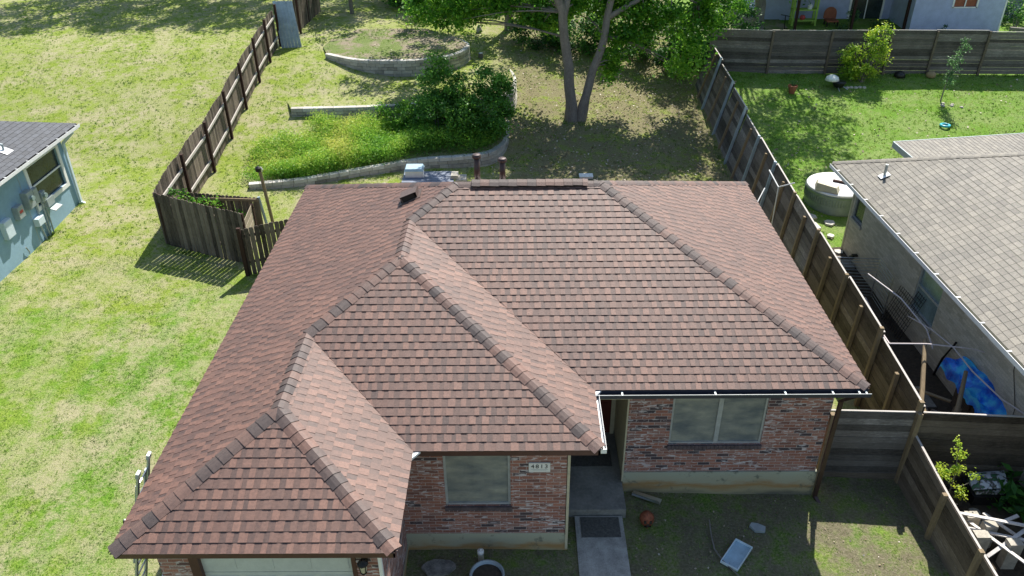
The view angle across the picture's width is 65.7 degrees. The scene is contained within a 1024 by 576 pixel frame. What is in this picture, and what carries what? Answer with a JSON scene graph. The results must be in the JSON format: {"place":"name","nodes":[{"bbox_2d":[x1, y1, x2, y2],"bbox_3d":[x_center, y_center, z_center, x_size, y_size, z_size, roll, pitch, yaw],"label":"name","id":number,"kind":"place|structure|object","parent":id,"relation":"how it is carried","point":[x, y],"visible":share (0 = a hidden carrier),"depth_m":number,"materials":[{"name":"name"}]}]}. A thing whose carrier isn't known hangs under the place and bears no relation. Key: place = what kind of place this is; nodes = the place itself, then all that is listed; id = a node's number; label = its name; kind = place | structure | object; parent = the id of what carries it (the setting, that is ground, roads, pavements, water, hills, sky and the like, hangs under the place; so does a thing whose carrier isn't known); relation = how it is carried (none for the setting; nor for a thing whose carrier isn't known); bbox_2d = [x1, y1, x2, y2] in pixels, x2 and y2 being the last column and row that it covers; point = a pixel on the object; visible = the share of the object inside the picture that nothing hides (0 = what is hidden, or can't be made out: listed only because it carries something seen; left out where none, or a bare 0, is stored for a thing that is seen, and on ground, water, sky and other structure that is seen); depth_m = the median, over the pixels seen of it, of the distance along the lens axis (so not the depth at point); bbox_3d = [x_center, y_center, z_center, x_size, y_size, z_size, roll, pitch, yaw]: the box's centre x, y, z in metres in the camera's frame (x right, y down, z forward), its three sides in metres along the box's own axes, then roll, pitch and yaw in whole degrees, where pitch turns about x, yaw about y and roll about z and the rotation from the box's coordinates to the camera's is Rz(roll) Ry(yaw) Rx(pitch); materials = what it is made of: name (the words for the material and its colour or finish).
{"place":"outdoors","nodes":[
{"label":"outdoors","id":0,"kind":"place"},
{"bbox_2d":[0,252,261,575],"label":"grass","id":1,"kind":"structure","parent":0,"point":[120,429],"depth_m":20.55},
{"bbox_2d":[248,117,505,182],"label":"terrace ground","id":2,"kind":"structure","parent":0,"point":[437,153],"depth_m":31.25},
{"bbox_2d":[239,106,507,181],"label":"weeds","id":3,"kind":"object","parent":2,"relation":"on","point":[324,146],"visible":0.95,"depth_m":30.64,"materials":[{"name":"green plant"}]},
{"bbox_2d":[368,98,423,129],"bbox_3d":[-4.762,-6.959,32.612,2.532,1.594,1.928,0,31,0],"label":"shrub","id":4,"kind":"object","parent":2,"relation":"on","point":[381,107],"visible":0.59,"depth_m":32.34,"materials":[{"name":"green plant"}]},
{"bbox_2d":[398,49,490,147],"bbox_3d":[-2.705,-7.554,31.683,3.796,3.748,3.223,0,31,0],"label":"shrub","id":5,"kind":"object","parent":2,"relation":"on","point":[443,101],"visible":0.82,"depth_m":31.41,"materials":[{"name":"green plant"}]},
{"bbox_2d":[452,62,521,145],"bbox_3d":[-1.251,-7.220,31.922,3.354,3.433,3.234,0,31,0],"label":"shrub","id":6,"kind":"object","parent":2,"relation":"on","point":[494,95],"visible":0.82,"depth_m":31.53,"materials":[{"name":"green plant"}]},
{"bbox_2d":[323,28,465,59],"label":"terrace ground","id":7,"kind":"structure","parent":0,"point":[339,43],"depth_m":38.33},
{"bbox_2d":[288,60,512,107],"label":"terrace ground","id":8,"kind":"structure","parent":0,"point":[355,94],"depth_m":34.68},
{"bbox_2d":[0,0,1023,575],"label":"ground","id":9,"kind":"structure","parent":0,"point":[692,514],"depth_m":27.96,"materials":[{"name":"plant"}]},
{"bbox_2d":[0,121,85,281],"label":"blue house","id":10,"kind":"structure","parent":9,"relation":"on","point":[40,197],"depth_m":25.17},
{"bbox_2d":[23,144,69,211],"bbox_3d":[-15.255,-3.656,25.965,0.090,1.580,2.140,0,31,0],"label":"window","id":11,"kind":"structure","parent":10,"relation":"in","point":[44,173],"depth_m":26.12,"materials":[{"name":"white paint"}]},
{"bbox_2d":[0,52,274,286],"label":"tall grass","id":12,"kind":"structure","parent":9,"relation":"on","point":[180,250],"depth_m":25.70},
{"bbox_2d":[133,451,151,575],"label":"extension ladder","id":13,"kind":"object","parent":9,"relation":"on","point":[145,476],"visible":0.35,"depth_m":13.52,"materials":[{"name":"metal"}]},
{"bbox_2d":[0,4,284,256],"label":"grass","id":14,"kind":"structure","parent":9,"relation":"on","point":[153,38],"depth_m":36.30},
{"bbox_2d":[153,193,250,264],"bbox_3d":[-9.791,-1.869,25.199,3.165,2.188,0.167,9,33,16],"label":"picket fence","id":15,"kind":"object","parent":9,"relation":"on","point":[192,229],"visible":0.96,"depth_m":25.10,"materials":[{"name":"brown wood"}]},
{"bbox_2d":[168,187,245,229],"bbox_3d":[-9.906,-2.559,26.201,2.623,1.699,1.070,0,31,0],"label":"shrub","id":16,"kind":"object","parent":9,"relation":"on","point":[192,199],"visible":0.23,"depth_m":26.01,"materials":[{"name":"green plant"}]},
{"bbox_2d":[179,191,263,226],"bbox_3d":[-9.766,-2.574,26.661,2.688,1.392,0.106,1,32,3],"label":"picket fence","id":17,"kind":"object","parent":9,"relation":"on","point":[243,203],"visible":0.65,"depth_m":26.49,"materials":[{"name":"brown wood"}]},
{"bbox_2d":[152,0,320,242],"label":"picket fence","id":18,"kind":"object","parent":9,"relation":"on","point":[191,167],"visible":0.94,"depth_m":31.93,"materials":[{"name":"brown wood"}]},
{"bbox_2d":[244,204,257,244],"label":"wooden gate","id":19,"kind":"structure","parent":9,"relation":"on","point":[250,220],"depth_m":25.80,"materials":[{"name":"brown wood"}]},
{"bbox_2d":[236,219,287,276],"bbox_3d":[-6.984,-1.331,24.717,2.834,1.954,0.156,-12,33,-18],"label":"picket fence","id":20,"kind":"object","parent":9,"relation":"on","point":[246,233],"visible":0.45,"depth_m":24.31,"materials":[{"name":"brown wood"}]},
{"bbox_2d":[257,196,267,222],"bbox_3d":[-8.417,-2.570,26.821,0.231,1.113,0.115,12,34,19],"label":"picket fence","id":21,"kind":"object","parent":9,"relation":"on","point":[263,212],"visible":0.79,"depth_m":26.78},
{"bbox_2d":[255,166,273,222],"bbox_3d":[-8.314,-3.087,26.669,0.270,2.243,0.339,-5,32,-6],"label":"lamp post","id":22,"kind":"object","parent":9,"relation":"on","point":[258,169],"visible":0.94,"depth_m":26.57,"materials":[{"name":"black metal"}]},
{"bbox_2d":[249,119,509,189],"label":"retaining wall","id":23,"kind":"structure","parent":9,"relation":"on","point":[491,156],"depth_m":30.43,"materials":[{"name":"concrete"}]},
{"bbox_2d":[325,39,470,76],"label":"retaining wall","id":24,"kind":"structure","parent":9,"relation":"on","point":[399,67],"depth_m":36.24,"materials":[{"name":"concrete"}]},
{"bbox_2d":[371,0,425,9],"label":"shrub","id":25,"kind":"object","parent":9,"relation":"on","point":[396,4],"visible":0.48,"depth_m":43.77,"materials":[{"name":"green plant"}]},
{"bbox_2d":[291,69,516,120],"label":"retaining wall","id":26,"kind":"structure","parent":9,"relation":"on","point":[343,111],"depth_m":33.05,"materials":[{"name":"concrete"}]},
{"bbox_2d":[401,171,453,182],"bbox_3d":[-3.091,-3.768,29.666,1.900,0.860,1.005,0,31,0],"label":"picnic table","id":27,"kind":"object","parent":9,"relation":"on","point":[436,176],"visible":0.55,"depth_m":29.32,"materials":[{"name":"grey paint"}]},
{"bbox_2d":[404,164,424,177],"bbox_3d":[-3.622,-4.361,29.448,0.710,0.370,0.510,0,31,0],"label":"cooler","id":28,"kind":"object","parent":27,"relation":"on","point":[413,170],"visible":1,"depth_m":29.29,"materials":[{"name":"white plastic"}]},
{"bbox_2d":[421,559,455,575],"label":"flat rock","id":29,"kind":"object","parent":9,"relation":"on","point":[438,567],"visible":1,"depth_m":15.27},
{"bbox_2d":[163,24,726,269],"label":"grass","id":30,"kind":"structure","parent":9,"relation":"on","point":[468,91],"depth_m":34.88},
{"bbox_2d":[451,171,466,181],"bbox_3d":[-1.967,-3.863,29.570,0.550,0.900,0.550,0,31,0],"label":"patio heater box","id":31,"kind":"object","parent":9,"relation":"on","point":[456,176],"visible":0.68,"depth_m":29.31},
{"bbox_2d":[421,0,513,30],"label":"backyard tree","id":32,"kind":"object","parent":9,"relation":"on","point":[507,16],"visible":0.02,"depth_m":41.48,"materials":[{"name":"green plant"}]},
{"bbox_2d":[477,548,483,560],"bbox_3d":[-0.602,5.226,15.344,0.132,0.500,0.132,0,31,0],"label":"cleanout pipe","id":33,"kind":"object","parent":9,"relation":"on","point":[480,552],"visible":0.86,"depth_m":15.23,"materials":[{"name":"white plastic"}]},
{"bbox_2d":[469,559,504,575],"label":"planter tub","id":34,"kind":"object","parent":9,"relation":"on","point":[487,567],"visible":1,"depth_m":14.94,"materials":[{"name":"plastic"}]},
{"bbox_2d":[108,153,871,575],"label":"brick house","id":35,"kind":"structure","parent":9,"relation":"on","point":[396,373],"depth_m":15.48,"materials":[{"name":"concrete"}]},
{"bbox_2d":[188,558,357,575],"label":"garage door","id":36,"kind":"structure","parent":35,"relation":"in","point":[233,566],"depth_m":12.80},
{"bbox_2d":[443,456,510,504],"bbox_3d":[-0.644,3.539,14.747,1.230,1.320,0.045,0,31,0],"label":"window","id":37,"kind":"structure","parent":35,"relation":"in","point":[467,479],"depth_m":14.77,"materials":[{"name":"glass"}]},
{"bbox_2d":[600,399,615,433],"bbox_3d":[1.772,2.372,17.744,1.110,2.250,0.110,0,31,0],"label":"front door","id":38,"kind":"structure","parent":35,"relation":"in","point":[607,406],"depth_m":17.99,"materials":[{"name":"wood"}]},
{"bbox_2d":[668,398,768,442],"bbox_3d":[4.181,2.645,16.113,1.910,1.320,0.050,0,31,0],"label":"window","id":39,"kind":"structure","parent":35,"relation":"in","point":[718,420],"depth_m":16.15,"materials":[{"name":"glass"}]},
{"bbox_2d":[504,0,576,51],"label":"shrub","id":40,"kind":"object","parent":9,"relation":"on","point":[519,31],"visible":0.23,"depth_m":39.73,"materials":[{"name":"green plant"}]},
{"bbox_2d":[395,0,755,122],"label":"shade tree","id":41,"kind":"object","parent":9,"relation":"on","point":[543,17],"visible":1,"depth_m":33.13,"materials":[{"name":"green plant"}]},
{"bbox_2d":[548,6,616,58],"bbox_3d":[3.407,-13.081,39.316,3.923,3.791,3.751,0,31,0],"label":"shrub","id":42,"kind":"object","parent":9,"relation":"on","point":[583,46],"visible":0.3,"depth_m":39.28,"materials":[{"name":"green plant"}]},
{"bbox_2d":[579,173,592,178],"bbox_3d":[2.886,-4.330,30.938,0.540,0.170,0.340,0,31,0],"label":"ac lid","id":43,"kind":"object","parent":9,"relation":"on","point":[586,175],"visible":0.93,"depth_m":30.85,"materials":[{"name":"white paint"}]},
{"bbox_2d":[336,28,839,238],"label":"leaf litter","id":44,"kind":"object","parent":9,"relation":"on","point":[593,118],"visible":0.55,"depth_m":34.60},
{"bbox_2d":[568,432,625,517],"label":"porch slab","id":45,"kind":"structure","parent":9,"relation":"on","point":[595,490],"depth_m":16.79,"materials":[{"name":"concrete"}]},
{"bbox_2d":[570,449,611,466],"bbox_3d":[1.731,3.772,17.599,0.930,0.013,0.520,0,31,0],"label":"door mat","id":46,"kind":"object","parent":45,"relation":"on","point":[590,460],"depth_m":17.52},
{"bbox_2d":[574,516,630,575],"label":"walkway","id":47,"kind":"structure","parent":9,"relation":"on","point":[602,556],"depth_m":15.54,"materials":[{"name":"concrete"}]},
{"bbox_2d":[580,517,620,536],"bbox_3d":[1.796,4.861,16.119,0.790,0.013,0.520,0,31,0],"label":"door mat","id":48,"kind":"object","parent":47,"relation":"on","point":[600,526],"depth_m":16.11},
{"bbox_2d":[576,0,663,59],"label":"shrub","id":49,"kind":"object","parent":9,"relation":"on","point":[593,47],"visible":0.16,"depth_m":39.10,"materials":[{"name":"green plant"}]},
{"bbox_2d":[640,510,653,528],"bbox_3d":[2.761,4.731,16.225,0.300,0.405,0.319,0,31,0],"label":"fire pot","id":50,"kind":"object","parent":9,"relation":"on","point":[646,518],"visible":1,"depth_m":16.11,"materials":[{"name":"orange ceramic"}]},
{"bbox_2d":[632,490,661,504],"bbox_3d":[2.863,4.434,16.856,0.623,0.090,0.142,14,34,22],"label":"metal channel","id":51,"kind":"object","parent":9,"relation":"on","point":[653,499],"visible":1,"depth_m":16.84,"materials":[{"name":"metal"}]},
{"bbox_2d":[627,1,705,75],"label":"shrub","id":52,"kind":"object","parent":9,"relation":"on","point":[659,51],"visible":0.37,"depth_m":37.77,"materials":[{"name":"green plant"}]},
{"bbox_2d":[464,493,908,575],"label":"yard debris","id":53,"kind":"object","parent":9,"relation":"on","point":[743,536],"visible":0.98,"depth_m":15.99,"materials":[{"name":"beige plant"}]},
{"bbox_2d":[664,3,730,68],"bbox_3d":[8.943,-11.668,37.876,3.407,4.185,3.139,0,31,0],"label":"shrub","id":54,"kind":"object","parent":9,"relation":"on","point":[702,58],"visible":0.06,"depth_m":37.50,"materials":[{"name":"green plant"}]},
{"bbox_2d":[456,480,940,575],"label":"grass","id":55,"kind":"structure","parent":9,"relation":"on","point":[763,533],"depth_m":16.08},
{"bbox_2d":[709,519,738,575],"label":"dead branch","id":56,"kind":"object","parent":9,"relation":"on","point":[715,549],"visible":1,"depth_m":15.82,"materials":[{"name":"wood"}]},
{"bbox_2d":[706,0,764,55],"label":"shrub","id":57,"kind":"object","parent":9,"relation":"on","point":[750,13],"visible":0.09,"depth_m":37.05,"materials":[{"name":"green plant"}]},
{"bbox_2d":[720,538,752,571],"bbox_3d":[4.431,5.262,15.640,0.360,0.060,0.700,22,38,32],"label":"metal tray","id":58,"kind":"object","parent":9,"relation":"on","point":[736,554],"visible":1,"depth_m":15.65,"materials":[{"name":"blue metal"}]},
{"bbox_2d":[749,522,765,532],"bbox_3d":[5.038,4.924,16.270,0.321,0.055,0.214,5,32,9],"label":"flat stone","id":59,"kind":"object","parent":9,"relation":"on","point":[757,528],"visible":1,"depth_m":16.24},
{"bbox_2d":[758,170,794,223],"bbox_3d":[8.059,-2.482,25.909,1.467,2.370,1.228,-11,33,-17],"label":"antenna","id":60,"kind":"object","parent":9,"relation":"on","point":[776,194],"visible":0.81,"depth_m":25.52,"materials":[{"name":"white metal"}]},
{"bbox_2d":[751,0,814,29],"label":"backyard tree","id":61,"kind":"object","parent":9,"relation":"on","point":[761,4],"visible":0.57,"depth_m":40.65,"materials":[{"name":"green plant"}]},
{"bbox_2d":[788,79,798,93],"bbox_3d":[12.464,-8.959,35.184,0.442,0.629,0.467,0,31,0],"label":"flower pot","id":62,"kind":"object","parent":9,"relation":"on","point":[793,86],"visible":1,"depth_m":35.13,"materials":[{"name":"ceramic"}]},
{"bbox_2d":[695,44,925,412],"bbox_3d":[8.873,-3.446,27.063,0.742,3.390,24.196,0,31,0],"label":"board fence","id":63,"kind":"object","parent":9,"relation":"on","point":[750,160],"visible":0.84,"depth_m":23.55,"materials":[{"name":"wood"}]},
{"bbox_2d":[804,172,852,216],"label":"stock tank pool","id":64,"kind":"structure","parent":9,"relation":"on","point":[833,204],"depth_m":27.75,"materials":[{"name":"metal"}]},
{"bbox_2d":[815,178,839,193],"bbox_3d":[10.996,-3.569,27.679,0.898,0.240,0.504,18,36,27],"label":"foam box","id":65,"kind":"object","parent":64,"relation":"on","point":[823,185],"visible":1,"depth_m":27.56,"materials":[{"name":"beige paint"}]},
{"bbox_2d":[824,220,834,226],"bbox_3d":[10.960,-2.241,27.361,0.343,0.065,0.401,0,31,0],"label":"paving stone","id":66,"kind":"object","parent":9,"relation":"on","point":[831,223],"visible":1,"depth_m":27.32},
{"bbox_2d":[823,7,838,26],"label":"patio chair","id":67,"kind":"object","parent":9,"relation":"on","point":[830,13],"visible":0.9,"depth_m":41.85,"materials":[{"name":"plastic"}]},
{"bbox_2d":[825,74,847,91],"bbox_3d":[14.516,-9.210,35.469,1.021,0.611,0.648,19,36,28],"label":"kettle grill","id":68,"kind":"object","parent":9,"relation":"on","point":[835,81],"visible":1,"depth_m":35.30,"materials":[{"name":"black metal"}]},
{"bbox_2d":[841,7,860,28],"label":"patio plant","id":69,"kind":"object","parent":9,"relation":"on","point":[856,17],"visible":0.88,"depth_m":40.97,"materials":[{"name":"green plant"}]},
{"bbox_2d":[708,29,1023,75],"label":"board fence","id":70,"kind":"object","parent":9,"relation":"on","point":[911,52],"visible":0.86,"depth_m":36.21,"materials":[{"name":"wood"}]},
{"bbox_2d":[836,22,898,81],"bbox_3d":[15.780,-10.556,35.489,2.614,2.863,1.820,0,31,0],"label":"bush","id":71,"kind":"object","parent":9,"relation":"on","point":[852,71],"visible":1,"depth_m":35.39,"materials":[{"name":"green plant"}]},
{"bbox_2d":[815,409,923,483],"bbox_3d":[7.614,3.455,17.119,1.911,2.040,0.230,0,31,0],"label":"board fence","id":72,"kind":"object","parent":9,"relation":"on","point":[871,444],"visible":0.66,"depth_m":17.06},
{"bbox_2d":[745,0,1007,30],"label":"lilac house","id":73,"kind":"structure","parent":9,"relation":"on","point":[921,15],"depth_m":40.54,"materials":[{"name":"paint"}]},
{"bbox_2d":[788,0,819,25],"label":"plant shelf","id":74,"kind":"object","parent":73,"relation":"on","point":[793,10],"visible":0.69,"depth_m":41.73,"materials":[{"name":"green paint"}]},
{"bbox_2d":[847,0,884,18],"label":"sliding door","id":75,"kind":"structure","parent":73,"relation":"in","point":[868,8],"depth_m":42.62,"materials":[{"name":"white paint"}]},
{"bbox_2d":[952,0,979,7],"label":"window","id":76,"kind":"structure","parent":73,"relation":"in","point":[956,3],"depth_m":39.99,"materials":[{"name":"white paint"}]},
{"bbox_2d":[732,74,1023,243],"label":"grass","id":77,"kind":"structure","parent":9,"relation":"on","point":[936,112],"depth_m":33.91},
{"bbox_2d":[735,77,1022,211],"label":"lawn debris","id":78,"kind":"object","parent":9,"relation":"on","point":[874,129],"visible":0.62,"depth_m":33.54,"materials":[{"name":"white plant"}]},
{"bbox_2d":[894,71,904,77],"bbox_3d":[17.772,-9.787,36.335,0.500,0.300,0.476,0,31,0],"label":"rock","id":79,"kind":"object","parent":9,"relation":"on","point":[899,74],"visible":1,"depth_m":36.19,"materials":[{"name":"black stone"}]},
{"bbox_2d":[829,133,1023,486],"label":"tan brick house","id":80,"kind":"structure","parent":9,"relation":"on","point":[937,224],"depth_m":20.69,"materials":[{"name":"grey"}]},
{"bbox_2d":[849,197,865,229],"bbox_3d":[10.885,-2.412,24.851,0.140,0.940,0.812,0,31,0],"label":"window","id":81,"kind":"structure","parent":80,"relation":"in","point":[859,210],"depth_m":24.97,"materials":[{"name":"glass"}]},
{"bbox_2d":[907,267,943,333],"bbox_3d":[10.995,0.236,21.005,0.152,1.500,1.281,0,31,0],"label":"window","id":82,"kind":"structure","parent":80,"relation":"in","point":[927,286],"depth_m":21.08,"materials":[{"name":"glass"}]},
{"bbox_2d":[926,71,935,77],"bbox_3d":[19.172,-9.770,36.281,0.440,0.300,0.418,0,31,0],"label":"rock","id":83,"kind":"object","parent":9,"relation":"on","point":[930,74],"visible":1,"depth_m":36.15,"materials":[{"name":"beige stone"}]},
{"bbox_2d":[897,436,997,575],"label":"board fence","id":84,"kind":"object","parent":9,"relation":"on","point":[950,536],"visible":1,"depth_m":15.74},
{"bbox_2d":[940,37,971,100],"bbox_3d":[19.055,-9.328,33.930,1.056,2.799,0.807,0,31,0],"label":"sapling","id":85,"kind":"object","parent":9,"relation":"on","point":[946,82],"visible":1,"depth_m":33.79,"materials":[{"name":"green plant"}]},
{"bbox_2d":[950,388,974,415],"bbox_3d":[11.094,3.024,18.607,0.550,0.950,1.840,0,31,0],"label":"crate stack","id":86,"kind":"object","parent":9,"relation":"on","point":[965,408],"visible":0.14,"depth_m":19.00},
{"bbox_2d":[937,356,1006,416],"bbox_3d":[11.099,2.676,18.355,1.117,1.041,2.823,-6,32,-9],"label":"tarpaulin","id":87,"kind":"object","parent":86,"relation":"on","point":[980,396],"visible":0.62,"depth_m":18.47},
{"bbox_2d":[917,411,1023,481],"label":"board fence","id":88,"kind":"object","parent":9,"relation":"on","point":[990,442],"visible":0.69,"depth_m":16.89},
{"bbox_2d":[962,511,980,530],"bbox_3d":[9.312,4.810,16.166,0.260,0.550,0.182,0,31,0],"label":"landscape block","id":89,"kind":"object","parent":9,"relation":"on","point":[976,521],"depth_m":16.02,"materials":[{"name":"concrete"}]},
{"bbox_2d":[972,530,991,551],"bbox_3d":[9.210,5.073,15.682,0.280,0.610,0.196,0,31,0],"label":"landscape block","id":90,"kind":"object","parent":9,"relation":"on","point":[983,537],"depth_m":15.51,"materials":[{"name":"concrete"}]},
{"bbox_2d":[980,520,998,547],"bbox_3d":[9.460,4.941,15.835,0.240,0.670,0.168,0,31,0],"label":"landscape block","id":91,"kind":"object","parent":9,"relation":"on","point":[989,525],"depth_m":15.66,"materials":[{"name":"concrete"}]},
{"bbox_2d":[1001,0,1023,26],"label":"shrub","id":92,"kind":"object","parent":9,"relation":"on","point":[1017,15],"visible":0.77,"depth_m":41.22,"materials":[{"name":"green plant"}]},
{"bbox_2d":[1005,0,1023,17],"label":"shrub","id":93,"kind":"object","parent":9,"relation":"on","point":[1018,4],"visible":0.22,"depth_m":42.27,"materials":[{"name":"green plant"}]},
{"bbox_2d":[701,8,786,36],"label":"yard dirt","id":94,"kind":"structure","parent":0,"point":[772,24],"depth_m":42.22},
{"bbox_2d":[562,71,1023,180],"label":"tall grass","id":95,"kind":"structure","parent":0,"point":[695,99],"depth_m":36.44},
{"bbox_2d":[914,386,936,408],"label":"concrete slab","id":96,"kind":"structure","parent":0,"point":[929,402],"depth_m":19.61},
{"bbox_2d":[832,247,1023,575],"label":"side yard dirt","id":97,"kind":"structure","parent":0,"point":[909,357],"depth_m":20.43,"materials":[{"name":"soil"}]},
{"bbox_2d":[839,259,854,268],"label":"concrete slab","id":98,"kind":"structure","parent":97,"relation":"on","point":[843,261],"depth_m":25.26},
{"bbox_2d":[837,257,893,317],"bbox_3d":[10.281,-0.177,23.317,1.838,1.404,0.849,25,40,35],"label":"wire cage","id":99,"kind":"object","parent":97,"relation":"on","point":[875,278],"visible":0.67,"depth_m":23.16,"materials":[{"name":"metal"}]},
{"bbox_2d":[880,286,926,341],"bbox_3d":[10.893,0.433,21.929,0.543,1.713,1.223,0,31,0],"label":"wire trellis","id":100,"kind":"object","parent":97,"relation":"on","point":[901,311],"visible":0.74,"depth_m":22.01,"materials":[{"name":"black metal"}]},
{"bbox_2d":[915,387,961,414],"bbox_3d":[10.147,3.063,18.672,1.629,0.863,1.934,9,33,16],"label":"wood pile","id":101,"kind":"object","parent":97,"relation":"on","point":[937,397],"visible":0.09,"depth_m":18.94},
{"bbox_2d":[919,338,926,399],"bbox_3d":[9.425,2.369,18.238,0.135,1.197,2.732,12,34,19],"label":"wooden pole","id":102,"kind":"object","parent":101,"relation":"on","point":[923,375],"visible":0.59,"depth_m":18.48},
{"bbox_2d":[953,370,967,412],"bbox_3d":[10.021,2.670,17.831,0.133,0.896,1.793,17,36,27],"label":"wooden pole","id":103,"kind":"object","parent":101,"relation":"on","point":[960,395],"visible":0.59,"depth_m":17.95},
{"bbox_2d":[865,273,1023,413],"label":"hoop frame","id":104,"kind":"object","parent":97,"relation":"on","point":[954,347],"visible":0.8,"depth_m":18.71,"materials":[{"name":"plastic"}]},
{"bbox_2d":[935,435,983,506],"bbox_3d":[9.072,3.857,16.237,0.981,2.045,0.655,-14,34,-20],"label":"potted sapling","id":105,"kind":"object","parent":97,"relation":"on","point":[956,495],"visible":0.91,"depth_m":16.21,"materials":[{"name":"green plant"}]},
{"bbox_2d":[960,478,1007,504],"bbox_3d":[10.141,4.398,17.025,0.810,0.320,0.560,0,31,0],"label":"planter box","id":106,"kind":"object","parent":97,"relation":"on","point":[976,499],"visible":0.46,"depth_m":16.82,"materials":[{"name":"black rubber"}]},
{"bbox_2d":[967,471,1007,493],"bbox_3d":[10.113,4.130,16.861,0.837,0.308,0.509,2,32,4],"label":"soil bag","id":107,"kind":"object","parent":106,"relation":"on","point":[988,483],"visible":0.96,"depth_m":16.75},
{"bbox_2d":[987,462,1023,522],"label":"broadleaf plant","id":108,"kind":"object","parent":97,"relation":"on","point":[1013,491],"visible":0.94,"depth_m":16.52,"materials":[{"name":"green plant"}]},
{"bbox_2d":[995,538,1023,568],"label":"landscape block","id":109,"kind":"object","parent":97,"relation":"on","point":[1005,560],"depth_m":15.30,"materials":[{"name":"concrete"}]},
{"bbox_2d":[960,512,1023,563],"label":"pile","id":110,"kind":"object","parent":109,"relation":"on","point":[999,522],"visible":0.58,"depth_m":15.48,"materials":[{"name":"white paint"}]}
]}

